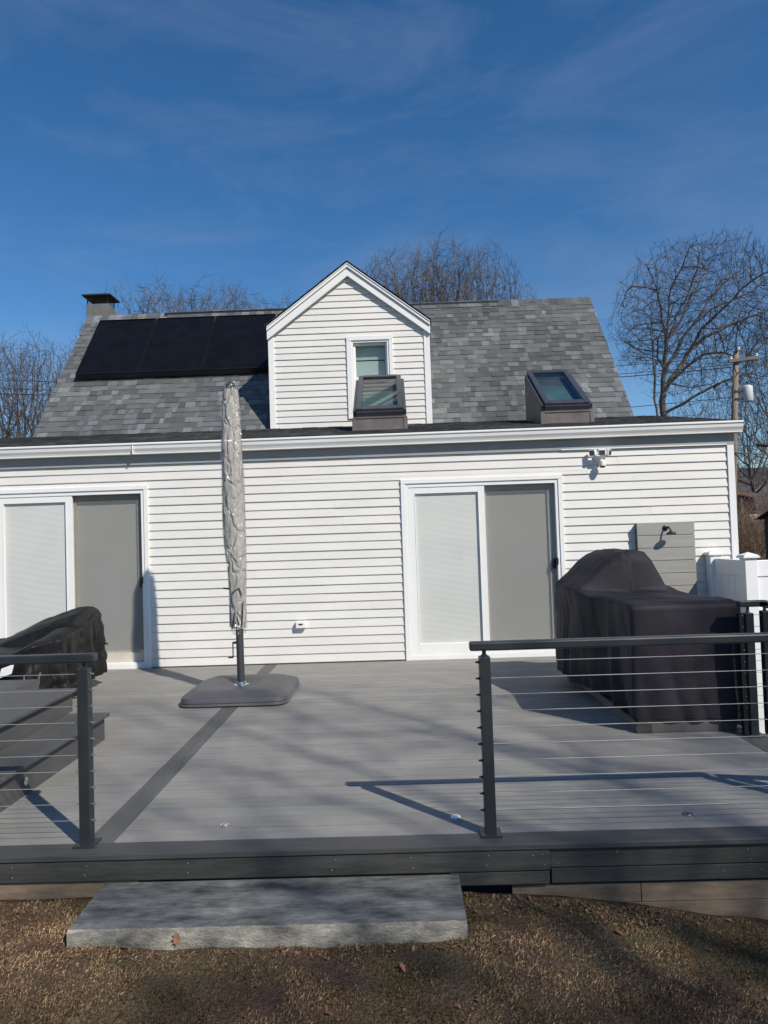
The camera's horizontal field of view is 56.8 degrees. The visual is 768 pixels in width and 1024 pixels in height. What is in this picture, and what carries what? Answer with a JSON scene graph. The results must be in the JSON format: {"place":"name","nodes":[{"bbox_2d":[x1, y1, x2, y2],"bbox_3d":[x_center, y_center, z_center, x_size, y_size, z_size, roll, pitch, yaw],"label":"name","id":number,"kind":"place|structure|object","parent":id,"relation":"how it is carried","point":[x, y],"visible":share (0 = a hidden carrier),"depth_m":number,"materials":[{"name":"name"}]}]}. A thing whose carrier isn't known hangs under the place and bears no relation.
{"place":"outdoors","nodes":[
{"label":"outdoors","id":0,"kind":"place"},
{"bbox_2d":[0,260,743,669],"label":"house","id":1,"kind":"structure","parent":0,"point":[428,480],"depth_m":8.54,"materials":[{"name":"white plastic"}]},
{"bbox_2d":[0,485,151,669],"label":"sliding door","id":2,"kind":"structure","parent":1,"relation":"in","point":[62,550],"depth_m":8.59,"materials":[{"name":"white glass"}]},
{"bbox_2d":[75,318,156,379],"bbox_3d":[-4.814,-2.980,12.857,1.098,1.352,1.112,-2,-2,1],"label":"solar panel","id":3,"kind":"object","parent":1,"relation":"attached to","point":[116,348],"visible":1,"depth_m":12.77,"materials":[{"name":"black"}]},
{"bbox_2d":[138,316,215,376],"bbox_3d":[-3.711,-3.017,12.839,1.111,1.352,1.112,-2,-2,1],"label":"solar panel","id":4,"kind":"object","parent":1,"relation":"attached to","point":[177,346],"visible":1,"depth_m":12.75,"materials":[{"name":"black"}]},
{"bbox_2d":[202,314,275,374],"bbox_3d":[-2.588,-3.054,12.821,1.138,1.352,1.112,-2,-2,1],"label":"solar panel","id":5,"kind":"object","parent":1,"relation":"attached to","point":[238,344],"visible":0.94,"depth_m":12.71,"materials":[{"name":"black"}]},
{"bbox_2d":[296,621,305,627],"bbox_3d":[-0.987,1.338,8.443,0.120,0.083,0.064,-2,-2,1],"label":"outdoor outlet","id":6,"kind":"object","parent":1,"relation":"attached to","point":[300,624],"visible":1,"depth_m":8.41,"materials":[{"name":"white plastic"}]},
{"bbox_2d":[346,335,393,418],"bbox_3d":[-0.211,-2.123,11.499,1.338,1.600,0.398,-2,-2,1],"label":"dormer window","id":7,"kind":"structure","parent":1,"relation":"in","point":[366,355],"depth_m":11.38,"materials":[{"name":"white glass"}]},
{"bbox_2d":[400,474,565,660],"bbox_3d":[1.195,0.663,8.607,1.925,2.150,0.346,-2,-2,1],"label":"sliding door","id":8,"kind":"structure","parent":1,"relation":"in","point":[484,557],"depth_m":8.50,"materials":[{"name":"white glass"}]},
{"bbox_2d":[589,449,611,467],"bbox_3d":[2.564,-0.632,8.410,0.269,0.220,0.135,-2,-2,1],"label":"security light","id":9,"kind":"object","parent":1,"relation":"attached to","point":[600,455],"visible":1,"depth_m":8.37,"materials":[{"name":"white plastic"}]},
{"bbox_2d":[635,521,696,594],"bbox_3d":[3.333,0.864,8.289,0.670,1.487,0.252,-2,-2,1],"label":"outdoor shower","id":10,"kind":"object","parent":1,"relation":"attached to","point":[668,548],"visible":0.49,"depth_m":8.34,"materials":[{"name":"grey"}]},
{"bbox_2d":[0,721,767,1023],"bbox_3d":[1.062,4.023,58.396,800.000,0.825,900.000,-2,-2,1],"label":"ground","id":11,"kind":"structure","parent":0,"point":[263,1001],"depth_m":2.83,"materials":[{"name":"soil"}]},
{"bbox_2d":[0,335,51,437],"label":"bare tree","id":12,"kind":"object","parent":11,"relation":"on","point":[27,397],"visible":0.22,"depth_m":27.72,"materials":[{"name":"brown plant"}]},
{"bbox_2d":[0,321,71,437],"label":"bare tree","id":13,"kind":"object","parent":11,"relation":"on","point":[31,399],"visible":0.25,"depth_m":26.90,"materials":[{"name":"brown plant"}]},
{"bbox_2d":[0,338,75,437],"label":"bare tree","id":14,"kind":"object","parent":11,"relation":"on","point":[21,408],"visible":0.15,"depth_m":26.78,"materials":[{"name":"brown plant"}]},
{"bbox_2d":[64,269,216,356],"bbox_3d":[-11.551,-3.987,36.893,9.958,16.481,9.895,-1,-2,-18],"label":"bare tree","id":15,"kind":"object","parent":11,"relation":"on","point":[148,307],"visible":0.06,"depth_m":35.47,"materials":[{"name":"brown plant"}]},
{"bbox_2d":[172,932,179,946],"bbox_3d":[-0.876,1.804,3.001,0.036,0.057,0.020,-2,-2,1],"label":"fallen leaf","id":16,"kind":"object","parent":11,"relation":"on","point":[176,938],"visible":1,"depth_m":3.00,"materials":[{"name":"brown plant"}]},
{"bbox_2d":[138,271,247,313],"bbox_3d":[-9.791,-4.201,37.962,10.737,16.852,10.555,-4,-3,42],"label":"bare tree","id":17,"kind":"object","parent":11,"relation":"on","point":[192,307],"visible":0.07,"depth_m":36.13,"materials":[{"name":"brown plant"}]},
{"bbox_2d":[177,282,263,311],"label":"bare tree","id":18,"kind":"object","parent":11,"relation":"on","point":[228,299],"visible":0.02,"depth_m":36.07,"materials":[{"name":"brown plant"}]},
{"bbox_2d":[222,289,294,309],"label":"bare tree","id":19,"kind":"object","parent":11,"relation":"on","point":[263,300],"visible":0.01,"depth_m":36.62,"materials":[{"name":"brown plant"}]},
{"bbox_2d":[66,873,467,949],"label":"concrete slab","id":20,"kind":"structure","parent":11,"relation":"on","point":[319,911],"depth_m":3.11,"materials":[{"name":"grey concrete"}]},
{"bbox_2d":[0,656,767,919],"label":"deck","id":21,"kind":"structure","parent":11,"relation":"on","point":[353,768],"depth_m":4.08,"materials":[{"name":"grey wood"}]},
{"bbox_2d":[0,653,101,848],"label":"cable railing","id":22,"kind":"object","parent":21,"relation":"on","point":[86,770],"visible":1,"depth_m":3.54,"materials":[{"name":"black metal"}]},
{"bbox_2d":[0,606,107,688],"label":"covered grill","id":23,"kind":"object","parent":21,"relation":"on","point":[78,630],"visible":0.81,"depth_m":6.94,"materials":[{"name":"black fabric"}]},
{"bbox_2d":[0,679,109,811],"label":"deck steps","id":24,"kind":"structure","parent":21,"relation":"on","point":[33,729],"depth_m":4.81,"materials":[{"name":"wood"}]},
{"bbox_2d":[180,381,299,707],"bbox_3d":[-1.404,0.234,6.887,1.004,3.058,1.004,-2,-2,1],"label":"patio umbrella","id":25,"kind":"object","parent":21,"relation":"on","point":[240,689],"visible":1,"depth_m":6.86,"materials":[{"name":"beige fabric"}]},
{"bbox_2d":[469,632,767,837],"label":"cable railing","id":26,"kind":"object","parent":21,"relation":"on","point":[490,829],"visible":1,"depth_m":3.50,"materials":[{"name":"black metal"}]},
{"bbox_2d":[736,600,767,737],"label":"stair railing","id":27,"kind":"object","parent":21,"relation":"attached to","point":[748,682],"visible":0.9,"depth_m":4.99,"materials":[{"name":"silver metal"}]},
{"bbox_2d":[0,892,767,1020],"bbox_3d":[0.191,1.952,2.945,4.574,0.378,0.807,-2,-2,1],"label":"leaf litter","id":28,"kind":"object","parent":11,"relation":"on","point":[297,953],"visible":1,"depth_m":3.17,"materials":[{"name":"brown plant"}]},
{"bbox_2d":[366,264,434,302],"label":"bare tree","id":29,"kind":"object","parent":11,"relation":"on","point":[398,286],"visible":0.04,"depth_m":34.51,"materials":[{"name":"brown plant"}]},
{"bbox_2d":[399,962,405,971],"bbox_3d":[0.074,1.802,2.807,0.029,0.041,0.030,-2,-2,1],"label":"fallen leaf","id":30,"kind":"object","parent":11,"relation":"on","point":[402,966],"visible":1,"depth_m":2.81,"materials":[{"name":"brown plant"}]},
{"bbox_2d":[364,241,472,302],"bbox_3d":[1.354,-4.927,35.800,8.712,17.457,8.992,0,-3,-45],"label":"bare tree","id":31,"kind":"object","parent":11,"relation":"on","point":[411,279],"visible":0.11,"depth_m":34.59,"materials":[{"name":"brown plant"}]},
{"bbox_2d":[371,227,513,302],"bbox_3d":[2.751,-5.304,36.456,9.079,18.193,9.372,-2,-2,-8],"label":"bare tree","id":32,"kind":"object","parent":11,"relation":"on","point":[465,275],"visible":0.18,"depth_m":35.61,"materials":[{"name":"brown plant"}]},
{"bbox_2d":[381,235,537,302],"bbox_3d":[3.774,-5.158,36.545,10.788,17.855,10.719,-3,-2,19],"label":"bare tree","id":33,"kind":"object","parent":11,"relation":"on","point":[460,272],"visible":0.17,"depth_m":35.23,"materials":[{"name":"brown plant"}]},
{"bbox_2d":[416,242,527,301],"bbox_3d":[4.907,-5.014,36.683,8.993,17.457,8.712,-1,-2,-16],"label":"bare tree","id":34,"kind":"object","parent":11,"relation":"on","point":[482,274],"visible":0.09,"depth_m":35.53,"materials":[{"name":"brown plant"}]},
{"bbox_2d":[614,286,682,415],"bbox_3d":[11.229,-3.396,29.605,2.678,12.422,3.162,-2,-2,1],"label":"bare tree","id":35,"kind":"object","parent":11,"relation":"on","point":[654,365],"visible":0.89,"depth_m":29.54,"materials":[{"name":"brown plant"}]},
{"bbox_2d":[605,223,767,417],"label":"bare tree","id":36,"kind":"object","parent":11,"relation":"on","point":[681,364],"visible":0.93,"depth_m":30.11,"materials":[{"name":"brown plant"}]},
{"bbox_2d":[653,397,746,487],"bbox_3d":[16.568,-1.546,38.227,5.975,9.539,6.078,-1,-2,-28],"label":"bare tree","id":37,"kind":"object","parent":11,"relation":"on","point":[704,417],"visible":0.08,"depth_m":37.76,"materials":[{"name":"brown plant"}]},
{"bbox_2d":[695,380,767,523],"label":"bare tree","id":38,"kind":"object","parent":11,"relation":"on","point":[750,477],"visible":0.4,"depth_m":36.11,"materials":[{"name":"brown plant"}]},
{"bbox_2d":[703,550,767,733],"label":"vinyl fence","id":39,"kind":"object","parent":11,"relation":"on","point":[744,576],"visible":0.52,"depth_m":7.51,"materials":[{"name":"white plastic"}]},
{"bbox_2d":[728,347,759,502],"bbox_3d":[12.312,-1.429,24.292,1.388,8.467,0.337,-2,-2,8],"label":"utility pole","id":40,"kind":"object","parent":11,"relation":"on","point":[747,392],"visible":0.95,"depth_m":24.32,"materials":[{"name":"brown wood"}]},
{"bbox_2d":[0,356,730,381],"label":"overhead wire","id":41,"kind":"object","parent":40,"relation":"attached to","point":[617,365],"visible":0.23,"depth_m":24.55,"materials":[{"name":"black"}]},
{"bbox_2d":[6,367,731,394],"bbox_3d":[-8.895,-5.037,25.442,41.770,2.208,0.030,-2,-2,3],"label":"overhead wire","id":42,"kind":"object","parent":40,"relation":"attached to","point":[622,376],"visible":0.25,"depth_m":24.59,"materials":[{"name":"black"}]},
{"bbox_2d":[16,364,732,389],"bbox_3d":[-8.825,-5.232,25.497,41.922,2.308,0.021,-2,-2,3],"label":"overhead wire","id":43,"kind":"object","parent":40,"relation":"attached to","point":[623,373],"visible":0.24,"depth_m":24.59,"materials":[{"name":"black"}]},
{"bbox_2d":[635,397,731,406],"bbox_3d":[-3.809,-3.381,28.703,32.695,0.523,0.022,-2,-2,15],"label":"overhead wire","id":44,"kind":"object","parent":40,"relation":"attached to","point":[682,402],"visible":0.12,"depth_m":24.86,"materials":[{"name":"black"}]},
{"bbox_2d":[734,452,749,470],"bbox_3d":[12.140,-1.726,24.224,0.670,0.646,0.043,-2,-2,1],"label":"cable loop","id":45,"kind":"object","parent":40,"relation":"attached to","point":[746,457],"visible":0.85,"depth_m":24.21,"materials":[{"name":"black"}]},
{"bbox_2d":[737,444,767,446],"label":"overhead wire","id":46,"kind":"object","parent":40,"relation":"attached to","point":[751,445],"visible":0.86,"depth_m":24.29,"materials":[{"name":"black"}]},
{"bbox_2d":[724,306,767,480],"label":"bare tree","id":47,"kind":"object","parent":11,"relation":"on","point":[756,423],"visible":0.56,"depth_m":32.99,"materials":[{"name":"brown plant"}]},
{"bbox_2d":[737,496,765,559],"bbox_3d":[12.870,1.170,24.792,3.732,3.531,3.992,-3,-2,22],"label":"bare shrub","id":48,"kind":"object","parent":11,"relation":"on","point":[754,540],"visible":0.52,"depth_m":24.98,"materials":[{"name":"brown plant"}]},
{"bbox_2d":[737,467,767,558],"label":"neighboring house","id":49,"kind":"structure","parent":11,"relation":"on","point":[742,487],"depth_m":40.36,"materials":[{"name":"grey wood"}]},
{"bbox_2d":[737,486,767,559],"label":"bare shrub","id":50,"kind":"object","parent":11,"relation":"on","point":[763,505],"visible":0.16,"depth_m":26.38,"materials":[{"name":"brown plant"}]},
{"bbox_2d":[737,490,767,552],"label":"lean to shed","id":51,"kind":"object","parent":11,"relation":"on","point":[741,492],"visible":0.09,"depth_m":31.97,"materials":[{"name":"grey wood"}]},
{"bbox_2d":[737,502,767,559],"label":"bare shrub","id":52,"kind":"object","parent":11,"relation":"on","point":[757,526],"visible":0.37,"depth_m":25.62,"materials":[{"name":"brown plant"}]},
{"bbox_2d":[741,476,767,558],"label":"bare shrub","id":53,"kind":"object","parent":11,"relation":"on","point":[759,507],"visible":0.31,"depth_m":28.05,"materials":[{"name":"brown plant"}]},
{"bbox_2d":[754,511,767,559],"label":"red shed","id":54,"kind":"structure","parent":11,"relation":"on","point":[764,516],"depth_m":20.24,"materials":[{"name":"red wood"}]},
{"bbox_2d":[0,0,767,467],"label":"sky","id":55,"kind":"structure","parent":0,"point":[268,146],"materials":[{"name":"blue"}]},
{"bbox_2d":[555,548,740,732],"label":"covered grill island","id":56,"kind":"structure","parent":0,"point":[613,592],"depth_m":5.18,"materials":[{"name":"black fabric"}]}
]}

